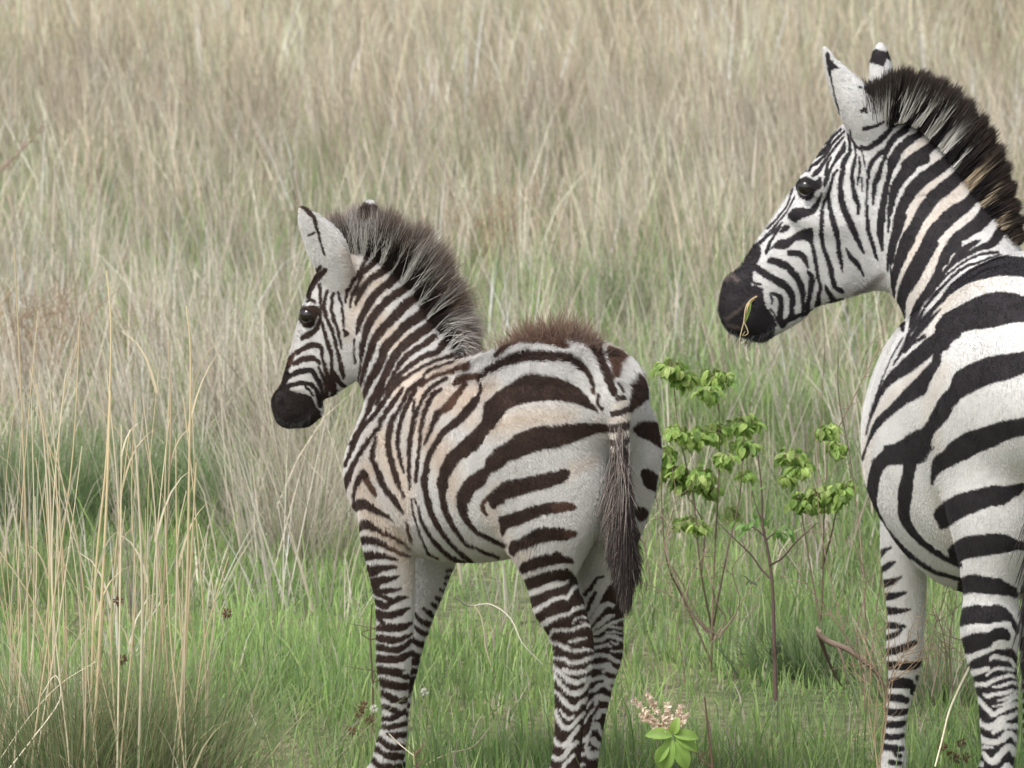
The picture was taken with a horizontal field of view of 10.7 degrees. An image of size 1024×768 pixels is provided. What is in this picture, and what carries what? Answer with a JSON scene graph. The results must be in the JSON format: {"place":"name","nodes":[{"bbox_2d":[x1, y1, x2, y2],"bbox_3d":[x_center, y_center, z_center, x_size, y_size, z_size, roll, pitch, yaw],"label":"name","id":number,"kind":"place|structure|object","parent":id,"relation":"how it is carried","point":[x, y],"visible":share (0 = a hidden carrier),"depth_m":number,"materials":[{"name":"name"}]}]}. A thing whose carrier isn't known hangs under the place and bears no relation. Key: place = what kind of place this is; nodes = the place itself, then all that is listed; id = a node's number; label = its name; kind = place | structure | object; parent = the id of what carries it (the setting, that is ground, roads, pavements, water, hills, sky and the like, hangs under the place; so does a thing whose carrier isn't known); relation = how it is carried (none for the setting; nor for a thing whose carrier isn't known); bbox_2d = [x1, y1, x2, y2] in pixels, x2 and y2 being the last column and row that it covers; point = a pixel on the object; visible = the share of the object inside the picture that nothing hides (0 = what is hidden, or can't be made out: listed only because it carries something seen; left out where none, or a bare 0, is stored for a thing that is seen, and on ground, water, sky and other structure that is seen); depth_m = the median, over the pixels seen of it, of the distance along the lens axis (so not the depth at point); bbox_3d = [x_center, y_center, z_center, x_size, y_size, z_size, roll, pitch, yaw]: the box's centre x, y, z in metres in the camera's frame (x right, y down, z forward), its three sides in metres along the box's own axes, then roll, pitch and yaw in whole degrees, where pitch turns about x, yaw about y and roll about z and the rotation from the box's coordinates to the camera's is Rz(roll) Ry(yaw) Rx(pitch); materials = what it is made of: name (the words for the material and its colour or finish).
{"place":"outdoors","nodes":[
{"label":"outdoors","id":0,"kind":"place"},
{"bbox_2d":[0,6,1023,767],"bbox_3d":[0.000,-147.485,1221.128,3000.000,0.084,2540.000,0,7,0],"label":"ground","id":1,"kind":"structure","parent":0,"point":[486,576],"depth_m":14.19,"materials":[{"name":"plant"}]},
{"bbox_2d":[0,598,14,718],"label":"straw stalk","id":2,"kind":"object","parent":1,"relation":"on","point":[9,638],"visible":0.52,"depth_m":11.93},
{"bbox_2d":[0,611,22,747],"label":"straw stalk","id":3,"kind":"object","parent":1,"relation":"on","point":[10,675],"visible":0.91,"depth_m":11.70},
{"bbox_2d":[5,363,27,741],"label":"straw stalk","id":4,"kind":"object","parent":1,"relation":"on","point":[6,555],"visible":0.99,"depth_m":11.60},
{"bbox_2d":[1,569,31,759],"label":"straw stalk","id":5,"kind":"object","parent":1,"relation":"on","point":[16,653],"visible":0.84,"depth_m":11.69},
{"bbox_2d":[1,498,36,739],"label":"straw stalk","id":6,"kind":"object","parent":1,"relation":"on","point":[34,610],"visible":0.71,"depth_m":11.89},
{"bbox_2d":[1,311,37,729],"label":"straw stalk","id":7,"kind":"object","parent":1,"relation":"on","point":[21,514],"visible":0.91,"depth_m":11.73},
{"bbox_2d":[0,556,42,767],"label":"straw stalk","id":8,"kind":"object","parent":1,"relation":"on","point":[15,673],"visible":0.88,"depth_m":11.63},
{"bbox_2d":[14,249,30,726],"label":"straw stalk","id":9,"kind":"object","parent":1,"relation":"on","point":[28,646],"visible":0.77,"depth_m":11.95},
{"bbox_2d":[0,121,47,170],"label":"dead shrub","id":10,"kind":"object","parent":1,"relation":"on","point":[15,155],"visible":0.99,"depth_m":24.06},
{"bbox_2d":[0,552,51,735],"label":"straw stalk","id":11,"kind":"object","parent":1,"relation":"on","point":[44,633],"visible":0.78,"depth_m":11.69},
{"bbox_2d":[0,456,52,724],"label":"straw stalk","id":12,"kind":"object","parent":1,"relation":"on","point":[31,567],"visible":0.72,"depth_m":11.80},
{"bbox_2d":[13,540,39,767],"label":"straw stalk","id":13,"kind":"object","parent":1,"relation":"on","point":[20,657],"visible":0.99,"depth_m":11.52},
{"bbox_2d":[8,377,49,766],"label":"straw stalk","id":14,"kind":"object","parent":1,"relation":"on","point":[23,419],"visible":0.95,"depth_m":11.62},
{"bbox_2d":[24,457,48,765],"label":"straw stalk","id":15,"kind":"object","parent":1,"relation":"on","point":[47,575],"visible":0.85,"depth_m":11.62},
{"bbox_2d":[34,488,49,715],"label":"straw stalk","id":16,"kind":"object","parent":1,"relation":"on","point":[48,592],"visible":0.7,"depth_m":11.86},
{"bbox_2d":[29,370,58,739],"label":"straw stalk","id":17,"kind":"object","parent":1,"relation":"on","point":[49,532],"visible":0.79,"depth_m":11.75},
{"bbox_2d":[32,625,63,751],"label":"straw stalk","id":18,"kind":"object","parent":1,"relation":"on","point":[50,677],"visible":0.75,"depth_m":11.73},
{"bbox_2d":[36,383,63,686],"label":"straw stalk","id":19,"kind":"object","parent":1,"relation":"on","point":[59,520],"visible":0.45,"depth_m":11.92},
{"bbox_2d":[31,398,75,719],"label":"straw stalk","id":20,"kind":"object","parent":1,"relation":"on","point":[34,550],"visible":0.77,"depth_m":11.81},
{"bbox_2d":[31,316,79,767],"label":"straw stalk","id":21,"kind":"object","parent":1,"relation":"on","point":[48,636],"visible":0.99,"depth_m":11.49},
{"bbox_2d":[46,450,66,745],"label":"straw stalk","id":22,"kind":"object","parent":1,"relation":"on","point":[65,580],"visible":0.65,"depth_m":11.79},
{"bbox_2d":[35,384,79,699],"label":"straw stalk","id":23,"kind":"object","parent":1,"relation":"on","point":[50,504],"visible":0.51,"depth_m":11.93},
{"bbox_2d":[0,249,119,398],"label":"dry weeds","id":24,"kind":"object","parent":1,"relation":"on","point":[62,317],"visible":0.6,"depth_m":19.54,"materials":[{"name":"plant"}]},
{"bbox_2d":[37,447,82,763],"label":"straw stalk","id":25,"kind":"object","parent":1,"relation":"on","point":[60,605],"visible":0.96,"depth_m":11.60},
{"bbox_2d":[51,373,69,767],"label":"straw stalk","id":26,"kind":"object","parent":1,"relation":"on","point":[52,578],"visible":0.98,"depth_m":11.50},
{"bbox_2d":[35,407,86,767],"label":"straw stalk","id":27,"kind":"object","parent":1,"relation":"on","point":[83,601],"visible":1,"depth_m":11.50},
{"bbox_2d":[49,384,80,732],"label":"straw stalk","id":28,"kind":"object","parent":1,"relation":"on","point":[57,533],"visible":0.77,"depth_m":11.98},
{"bbox_2d":[58,343,77,739],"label":"straw stalk","id":29,"kind":"object","parent":1,"relation":"on","point":[61,556],"visible":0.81,"depth_m":11.62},
{"bbox_2d":[50,428,85,767],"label":"straw stalk","id":30,"kind":"object","parent":1,"relation":"on","point":[77,586],"visible":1,"depth_m":11.57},
{"bbox_2d":[52,506,95,685],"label":"straw stalk","id":31,"kind":"object","parent":1,"relation":"on","point":[61,671],"visible":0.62,"depth_m":11.88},
{"bbox_2d":[51,536,119,753],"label":"straw stalk","id":32,"kind":"object","parent":1,"relation":"on","point":[94,648],"visible":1,"depth_m":11.57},
{"bbox_2d":[66,391,110,766],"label":"straw stalk","id":33,"kind":"object","parent":1,"relation":"on","point":[102,586],"visible":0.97,"depth_m":11.58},
{"bbox_2d":[89,270,111,756],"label":"straw stalk","id":34,"kind":"object","parent":1,"relation":"on","point":[94,593],"visible":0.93,"depth_m":11.65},
{"bbox_2d":[85,544,115,694],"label":"straw stalk","id":35,"kind":"object","parent":1,"relation":"on","point":[103,618],"visible":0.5,"depth_m":11.93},
{"bbox_2d":[87,533,114,767],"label":"straw stalk","id":36,"kind":"object","parent":1,"relation":"on","point":[101,557],"visible":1,"depth_m":11.55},
{"bbox_2d":[77,506,125,676],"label":"straw stalk","id":37,"kind":"object","parent":1,"relation":"on","point":[107,595],"visible":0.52,"depth_m":11.95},
{"bbox_2d":[0,413,221,547],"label":"grass tussock","id":38,"kind":"object","parent":1,"relation":"on","point":[10,482],"depth_m":16.12,"materials":[{"name":"plant"}]},
{"bbox_2d":[91,543,132,761],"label":"straw stalk","id":39,"kind":"object","parent":1,"relation":"on","point":[98,607],"visible":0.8,"depth_m":11.73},
{"bbox_2d":[106,370,119,692],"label":"straw stalk","id":40,"kind":"object","parent":1,"relation":"on","point":[116,479],"visible":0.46,"depth_m":11.71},
{"bbox_2d":[0,628,236,767],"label":"grass tussock","id":41,"kind":"object","parent":1,"relation":"on","point":[11,707],"depth_m":11.81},
{"bbox_2d":[113,596,123,721],"bbox_3d":[-0.845,0.726,11.776,0.026,0.553,0.026,4,8,32],"label":"seed head","id":42,"kind":"object","parent":1,"relation":"on","point":[117,599],"visible":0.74,"depth_m":11.75},
{"bbox_2d":[110,430,131,750],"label":"straw stalk","id":43,"kind":"object","parent":1,"relation":"on","point":[116,558],"visible":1,"depth_m":11.61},
{"bbox_2d":[92,398,150,689],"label":"straw stalk","id":44,"kind":"object","parent":1,"relation":"on","point":[145,550],"visible":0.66,"depth_m":11.93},
{"bbox_2d":[116,654,127,707],"bbox_3d":[-0.837,0.790,11.784,0.026,0.424,0.026,0,7,0],"label":"seed head","id":45,"kind":"object","parent":1,"relation":"on","point":[125,659],"visible":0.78,"depth_m":11.76},
{"bbox_2d":[111,398,135,767],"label":"straw stalk","id":46,"kind":"object","parent":1,"relation":"on","point":[130,648],"visible":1,"depth_m":11.52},
{"bbox_2d":[116,422,140,767],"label":"straw stalk","id":47,"kind":"object","parent":1,"relation":"on","point":[122,448],"visible":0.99,"depth_m":11.52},
{"bbox_2d":[114,396,143,767],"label":"straw stalk","id":48,"kind":"object","parent":1,"relation":"on","point":[142,612],"visible":1,"depth_m":11.50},
{"bbox_2d":[102,427,159,736],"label":"straw stalk","id":49,"kind":"object","parent":1,"relation":"on","point":[118,555],"visible":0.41,"depth_m":11.88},
{"bbox_2d":[115,533,148,666],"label":"straw stalk","id":50,"kind":"object","parent":1,"relation":"on","point":[146,576],"visible":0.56,"depth_m":11.96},
{"bbox_2d":[132,547,139,708],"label":"straw stalk","id":51,"kind":"object","parent":1,"relation":"on","point":[132,615],"visible":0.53,"depth_m":11.85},
{"bbox_2d":[0,403,275,538],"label":"grass tussock","id":52,"kind":"object","parent":1,"relation":"on","point":[92,479],"depth_m":16.40,"materials":[{"name":"plant"}]},
{"bbox_2d":[118,330,159,650],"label":"straw stalk","id":53,"kind":"object","parent":1,"relation":"on","point":[152,376],"visible":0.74,"depth_m":11.93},
{"bbox_2d":[80,287,206,368],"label":"dry weeds","id":54,"kind":"object","parent":1,"relation":"on","point":[171,337],"visible":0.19,"depth_m":20.43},
{"bbox_2d":[142,513,145,701],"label":"straw stalk","id":55,"kind":"object","parent":1,"relation":"on","point":[144,583],"visible":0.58,"depth_m":11.84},
{"bbox_2d":[127,419,169,700],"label":"straw stalk","id":56,"kind":"object","parent":1,"relation":"on","point":[155,552],"visible":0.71,"depth_m":11.95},
{"bbox_2d":[0,618,311,767],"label":"grass tussock","id":57,"kind":"object","parent":1,"relation":"on","point":[56,750],"depth_m":11.62,"materials":[{"name":"plant"}]},
{"bbox_2d":[9,675,61,767],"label":"loose straw","id":58,"kind":"object","parent":57,"relation":"on","point":[46,720],"visible":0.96,"depth_m":11.52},
{"bbox_2d":[1,662,94,757],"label":"loose straw","id":59,"kind":"object","parent":57,"relation":"on","point":[41,702],"visible":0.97,"depth_m":11.57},
{"bbox_2d":[142,427,170,757],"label":"straw stalk","id":60,"kind":"object","parent":1,"relation":"on","point":[162,598],"visible":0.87,"depth_m":11.76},
{"bbox_2d":[153,526,173,740],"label":"straw stalk","id":61,"kind":"object","parent":1,"relation":"on","point":[161,618],"visible":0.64,"depth_m":11.88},
{"bbox_2d":[9,416,321,523],"bbox_3d":[-0.975,0.262,16.764,1.485,0.340,0.893,0,7,0],"label":"grass tussock","id":62,"kind":"object","parent":1,"relation":"on","point":[181,455],"depth_m":16.73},
{"bbox_2d":[142,397,192,752],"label":"straw stalk","id":63,"kind":"object","parent":1,"relation":"on","point":[157,530],"visible":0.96,"depth_m":11.64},
{"bbox_2d":[143,462,196,758],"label":"straw stalk","id":64,"kind":"object","parent":1,"relation":"on","point":[189,580],"visible":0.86,"depth_m":11.69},
{"bbox_2d":[157,578,186,767],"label":"straw stalk","id":65,"kind":"object","parent":1,"relation":"on","point":[184,692],"visible":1,"depth_m":11.58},
{"bbox_2d":[154,341,192,717],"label":"straw stalk","id":66,"kind":"object","parent":1,"relation":"on","point":[169,467],"visible":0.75,"depth_m":11.95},
{"bbox_2d":[165,491,186,733],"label":"straw stalk","id":67,"kind":"object","parent":1,"relation":"on","point":[176,591],"visible":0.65,"depth_m":11.96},
{"bbox_2d":[152,464,202,741],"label":"straw stalk","id":68,"kind":"object","parent":1,"relation":"on","point":[185,587],"visible":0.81,"depth_m":11.79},
{"bbox_2d":[175,439,206,757],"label":"straw stalk","id":69,"kind":"object","parent":1,"relation":"on","point":[183,547],"visible":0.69,"depth_m":11.85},
{"bbox_2d":[167,342,217,726],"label":"straw stalk","id":70,"kind":"object","parent":1,"relation":"on","point":[194,481],"visible":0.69,"depth_m":11.77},
{"bbox_2d":[172,548,216,767],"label":"straw stalk","id":71,"kind":"object","parent":1,"relation":"on","point":[182,652],"visible":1,"depth_m":11.60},
{"bbox_2d":[164,398,226,767],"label":"straw stalk","id":72,"kind":"object","parent":1,"relation":"on","point":[196,762],"visible":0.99,"depth_m":11.54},
{"bbox_2d":[176,306,218,767],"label":"straw stalk","id":73,"kind":"object","parent":1,"relation":"on","point":[187,559],"visible":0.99,"depth_m":11.60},
{"bbox_2d":[183,352,218,767],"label":"straw stalk","id":74,"kind":"object","parent":1,"relation":"on","point":[187,429],"visible":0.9,"depth_m":11.74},
{"bbox_2d":[174,557,228,766],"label":"straw stalk","id":75,"kind":"object","parent":1,"relation":"on","point":[202,654],"visible":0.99,"depth_m":11.69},
{"bbox_2d":[194,524,223,711],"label":"straw stalk","id":76,"kind":"object","parent":1,"relation":"on","point":[213,616],"visible":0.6,"depth_m":11.94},
{"bbox_2d":[0,609,423,767],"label":"grass tussock","id":77,"kind":"object","parent":1,"relation":"on","point":[222,753],"depth_m":11.74,"materials":[{"name":"plant"}]},
{"bbox_2d":[203,625,232,766],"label":"straw stalk","id":78,"kind":"object","parent":1,"relation":"on","point":[210,672],"visible":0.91,"depth_m":11.79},
{"bbox_2d":[222,607,232,760],"bbox_3d":[-0.611,0.739,11.778,0.025,0.526,0.027,0,7,0],"label":"seed head","id":79,"kind":"object","parent":1,"relation":"on","point":[227,615],"visible":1,"depth_m":11.76},
{"bbox_2d":[113,433,351,535],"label":"grass tussock","id":80,"kind":"object","parent":1,"relation":"on","point":[212,465],"depth_m":16.52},
{"bbox_2d":[133,413,363,576],"bbox_3d":[-0.669,0.300,15.822,1.048,0.469,0.909,0,7,0],"label":"grass tussock","id":81,"kind":"object","parent":1,"relation":"on","point":[300,518],"depth_m":15.74,"materials":[{"name":"plant"}]},
{"bbox_2d":[134,345,363,540],"bbox_3d":[-0.537,0.171,16.329,1.171,0.624,0.932,0,7,0],"label":"grass tussock","id":82,"kind":"object","parent":1,"relation":"on","point":[327,419],"depth_m":16.32,"materials":[{"name":"plant"}]},
{"bbox_2d":[348,725,356,764],"bbox_3d":[-0.365,0.847,12.496,0.027,0.138,0.023,-5,9,-38],"label":"seed head","id":83,"kind":"object","parent":1,"relation":"on","point":[352,732],"visible":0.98,"depth_m":12.49},
{"bbox_2d":[354,709,364,767],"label":"seed head","id":84,"kind":"object","parent":1,"relation":"on","point":[356,713],"visible":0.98,"depth_m":12.49},
{"bbox_2d":[345,604,378,731],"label":"dead stalk","id":85,"kind":"object","parent":1,"relation":"on","point":[372,672],"visible":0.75,"depth_m":13.13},
{"bbox_2d":[358,700,367,767],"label":"seed head","id":86,"kind":"object","parent":1,"relation":"on","point":[362,703],"visible":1,"depth_m":12.49},
{"bbox_2d":[365,714,374,760],"bbox_3d":[-0.324,0.834,12.495,0.025,0.164,0.026,0,7,0],"label":"seed head","id":87,"kind":"object","parent":1,"relation":"on","point":[370,719],"visible":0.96,"depth_m":12.49},
{"bbox_2d":[370,705,377,745],"bbox_3d":[-0.316,0.820,12.593,0.021,0.168,0.018,-6,9,-40],"label":"seed head","id":88,"kind":"object","parent":1,"relation":"on","point":[372,707],"visible":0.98,"depth_m":12.59},
{"bbox_2d":[403,739,424,767],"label":"bare shoot","id":89,"kind":"object","parent":1,"relation":"on","point":[416,754],"visible":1,"depth_m":12.09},
{"bbox_2d":[420,688,428,766],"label":"seed head","id":90,"kind":"object","parent":1,"relation":"on","point":[423,690],"visible":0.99,"depth_m":12.69},
{"bbox_2d":[426,726,490,763],"bbox_3d":[-0.121,0.836,12.627,0.154,0.083,0.022,-2,7,-15],"label":"loose straw","id":91,"kind":"object","parent":1,"relation":"on","point":[464,749],"visible":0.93,"depth_m":12.62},
{"bbox_2d":[270,198,663,767],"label":"zebra foal","id":92,"kind":"object","parent":1,"relation":"on","point":[533,453],"visible":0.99,"depth_m":12.02,"materials":[{"name":"black"}]},
{"bbox_2d":[405,151,553,278],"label":"dry weeds","id":93,"kind":"object","parent":1,"relation":"on","point":[490,233],"visible":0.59,"depth_m":24.03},
{"bbox_2d":[473,604,492,671],"bbox_3d":[-0.072,0.644,13.781,0.056,0.183,0.004,0,7,0],"label":"loose straw","id":94,"kind":"object","parent":1,"relation":"on","point":[484,634],"visible":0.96,"depth_m":13.78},
{"bbox_2d":[454,597,542,664],"bbox_3d":[-0.032,0.611,13.730,0.225,0.176,0.116,0,7,0],"label":"loose straw","id":95,"kind":"object","parent":1,"relation":"on","point":[503,612],"visible":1,"depth_m":13.72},
{"bbox_2d":[0,0,1023,671],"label":"dry grass","id":96,"kind":"structure","parent":1,"relation":"on","point":[180,32],"depth_m":26.57,"materials":[{"name":"plant"}]},
{"bbox_2d":[436,212,727,335],"bbox_3d":[0.591,-0.455,22.067,1.722,0.454,1.267,-2,7,-18],"label":"grass tussock","id":97,"kind":"object","parent":1,"relation":"on","point":[612,283],"depth_m":22.07,"materials":[{"name":"plant"}]},
{"bbox_2d":[535,169,787,276],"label":"grass tussock","id":98,"kind":"object","parent":1,"relation":"on","point":[728,240],"depth_m":24.08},
{"bbox_2d":[631,691,697,767],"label":"flowering plant","id":99,"kind":"object","parent":1,"relation":"on","point":[668,752],"visible":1,"depth_m":11.77,"materials":[{"name":"green plant"}]},
{"bbox_2d":[693,697,713,767],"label":"bare shoot","id":100,"kind":"object","parent":1,"relation":"on","point":[710,757],"visible":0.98,"depth_m":12.09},
{"bbox_2d":[649,357,766,675],"bbox_3d":[0.505,0.335,13.860,0.316,0.816,0.233,-2,7,-15],"label":"leafy bush","id":101,"kind":"object","parent":1,"relation":"on","point":[696,438],"visible":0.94,"depth_m":13.82,"materials":[{"name":"green plant"}]},
{"bbox_2d":[638,457,821,682],"bbox_3d":[0.525,0.467,13.682,0.502,0.633,0.371,-3,8,-22],"label":"twig thicket","id":102,"kind":"object","parent":1,"relation":"on","point":[704,626],"visible":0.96,"depth_m":13.64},
{"bbox_2d":[718,455,817,700],"bbox_3d":[0.627,0.477,13.459,0.268,0.610,0.101,2,7,14],"label":"sapling","id":103,"kind":"object","parent":1,"relation":"on","point":[775,649],"visible":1,"depth_m":13.46,"materials":[{"name":"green plant"}]},
{"bbox_2d":[660,609,935,691],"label":"grass tussock","id":104,"kind":"object","parent":1,"relation":"on","point":[815,649],"depth_m":13.94,"materials":[{"name":"plant"}]},
{"bbox_2d":[774,423,858,628],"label":"leafy bush","id":105,"kind":"object","parent":1,"relation":"on","point":[833,499],"visible":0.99,"depth_m":14.09,"materials":[{"name":"green plant"}]},
{"bbox_2d":[772,305,895,710],"bbox_3d":[0.809,0.304,13.258,0.283,0.988,0.474,2,7,17],"label":"twig thicket","id":106,"kind":"object","parent":1,"relation":"on","point":[843,626],"visible":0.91,"depth_m":13.30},
{"bbox_2d":[816,626,885,690],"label":"fallen branch","id":107,"kind":"object","parent":1,"relation":"on","point":[822,641],"visible":0.9,"depth_m":13.36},
{"bbox_2d":[716,42,1023,767],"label":"zebra","id":108,"kind":"object","parent":1,"relation":"on","point":[903,192],"visible":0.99,"depth_m":12.15,"materials":[{"name":"black"}]},
{"bbox_2d":[739,296,756,352],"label":"grass stalk","id":109,"kind":"object","parent":108,"relation":"hanging from","point":[748,307],"depth_m":12.24,"materials":[{"name":"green plant"}]},
{"bbox_2d":[733,572,1021,716],"bbox_3d":[1.109,0.636,13.575,0.958,0.344,0.819,3,8,21],"label":"grass tussock","id":110,"kind":"object","parent":1,"relation":"on","point":[920,692],"depth_m":13.56,"materials":[{"name":"plant"}]},
{"bbox_2d":[822,569,947,767],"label":"weed","id":111,"kind":"object","parent":1,"relation":"on","point":[885,702],"visible":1,"depth_m":12.06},
{"bbox_2d":[936,741,947,767],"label":"seed head","id":112,"kind":"object","parent":1,"relation":"on","point":[944,747],"visible":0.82,"depth_m":12.49},
{"bbox_2d":[922,580,967,696],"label":"twig thicket","id":113,"kind":"object","parent":1,"relation":"on","point":[943,634],"visible":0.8,"depth_m":13.06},
{"bbox_2d":[934,666,969,766],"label":"loose straw","id":114,"kind":"object","parent":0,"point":[958,689],"visible":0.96,"depth_m":12.08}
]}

